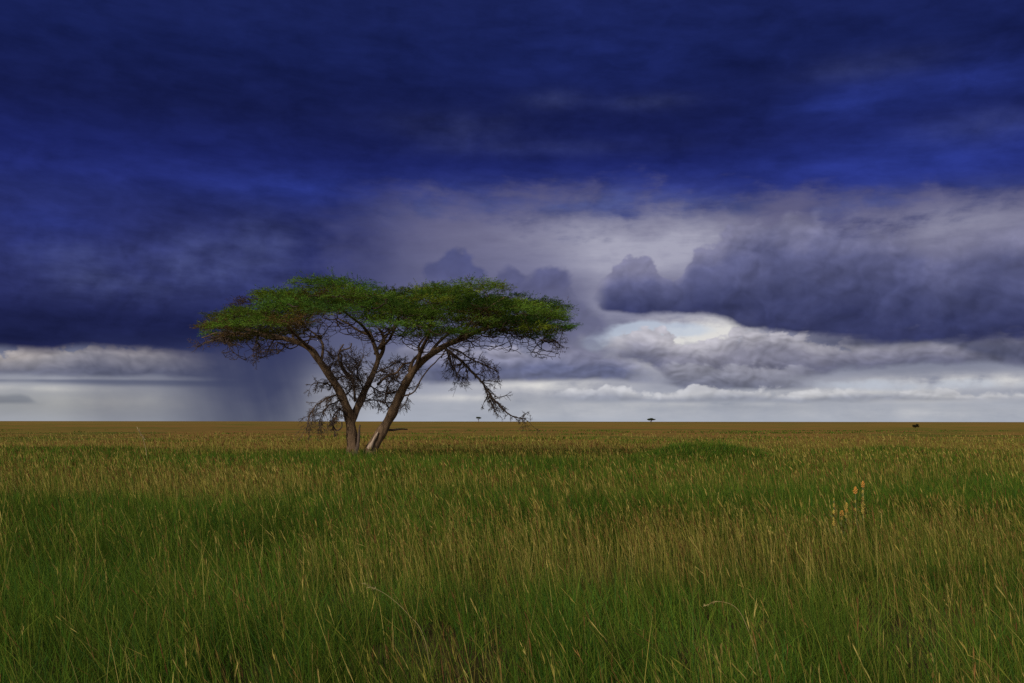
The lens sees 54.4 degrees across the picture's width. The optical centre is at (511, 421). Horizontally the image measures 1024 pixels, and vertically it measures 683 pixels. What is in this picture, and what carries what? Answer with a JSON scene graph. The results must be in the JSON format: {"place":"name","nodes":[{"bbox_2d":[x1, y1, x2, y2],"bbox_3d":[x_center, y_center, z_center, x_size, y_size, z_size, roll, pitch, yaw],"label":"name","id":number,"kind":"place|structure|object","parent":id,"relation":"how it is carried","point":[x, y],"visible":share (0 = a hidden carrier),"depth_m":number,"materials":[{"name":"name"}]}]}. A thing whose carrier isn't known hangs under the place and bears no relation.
{"place":"outdoors","nodes":[
{"label":"outdoors","id":0,"kind":"place"},
{"bbox_2d":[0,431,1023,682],"bbox_3d":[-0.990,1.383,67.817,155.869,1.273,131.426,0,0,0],"label":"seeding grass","id":1,"kind":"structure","parent":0,"point":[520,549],"depth_m":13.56,"materials":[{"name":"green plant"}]},
{"bbox_2d":[0,421,1023,682],"bbox_3d":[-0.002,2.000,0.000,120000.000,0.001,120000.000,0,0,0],"label":"ground","id":2,"kind":"structure","parent":0,"point":[42,429],"depth_m":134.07,"materials":[{"name":"green plant"}]},
{"bbox_2d":[187,267,580,457],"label":"acacia tree","id":3,"kind":"object","parent":2,"relation":"on","point":[489,319],"visible":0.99,"depth_m":48.33,"materials":[{"name":"green plant"}]},
{"bbox_2d":[362,583,432,681],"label":"grass stalk","id":4,"kind":"object","parent":2,"relation":"on","point":[411,617],"depth_m":6.81,"materials":[{"name":"green plant"}]},
{"bbox_2d":[621,440,787,468],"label":"grass hummock","id":5,"kind":"object","parent":2,"relation":"on","point":[711,450],"depth_m":43.28,"materials":[{"name":"green plant"}]},
{"bbox_2d":[703,601,761,680],"bbox_3d":[1.482,1.608,6.645,0.416,0.828,0.033,0,0,11],"label":"grass stalk","id":6,"kind":"object","parent":2,"relation":"on","point":[746,626],"depth_m":6.63,"materials":[{"name":"green plant"}]},
{"bbox_2d":[827,498,836,543],"bbox_3d":[5.038,1.617,15.801,0.206,0.820,0.194,0,0,-39],"label":"wildflower","id":7,"kind":"object","parent":2,"relation":"on","point":[833,517],"visible":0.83,"depth_m":15.79,"materials":[{"name":"yellow plant"}]},
{"bbox_2d":[839,510,844,538],"bbox_3d":[5.483,1.742,16.375,0.180,0.569,0.294,0,0,13],"label":"wildflower","id":8,"kind":"object","parent":2,"relation":"on","point":[842,511],"visible":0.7,"depth_m":16.38,"materials":[{"name":"orange plant"}]},
{"bbox_2d":[840,502,852,543],"bbox_3d":[5.378,1.665,16.048,0.266,0.726,0.218,0,0,35],"label":"wildflower","id":9,"kind":"object","parent":2,"relation":"on","point":[845,517],"visible":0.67,"depth_m":16.07,"materials":[{"name":"yellow plant"}]},
{"bbox_2d":[852,487,861,535],"bbox_3d":[5.485,1.528,15.757,0.191,0.998,0.196,0,0,26],"label":"wildflower","id":10,"kind":"object","parent":2,"relation":"on","point":[855,490],"visible":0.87,"depth_m":15.82,"materials":[{"name":"orange plant"}]},
{"bbox_2d":[857,481,869,521],"bbox_3d":[5.587,1.487,15.869,0.296,1.080,0.132,0,0,33],"label":"wildflower","id":11,"kind":"object","parent":2,"relation":"on","point":[862,511],"visible":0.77,"depth_m":15.89,"materials":[{"name":"orange plant"}]},
{"bbox_2d":[0,0,1023,421],"label":"sky","id":12,"kind":"structure","parent":0,"point":[746,210],"materials":[{"name":"blue"}]}
]}

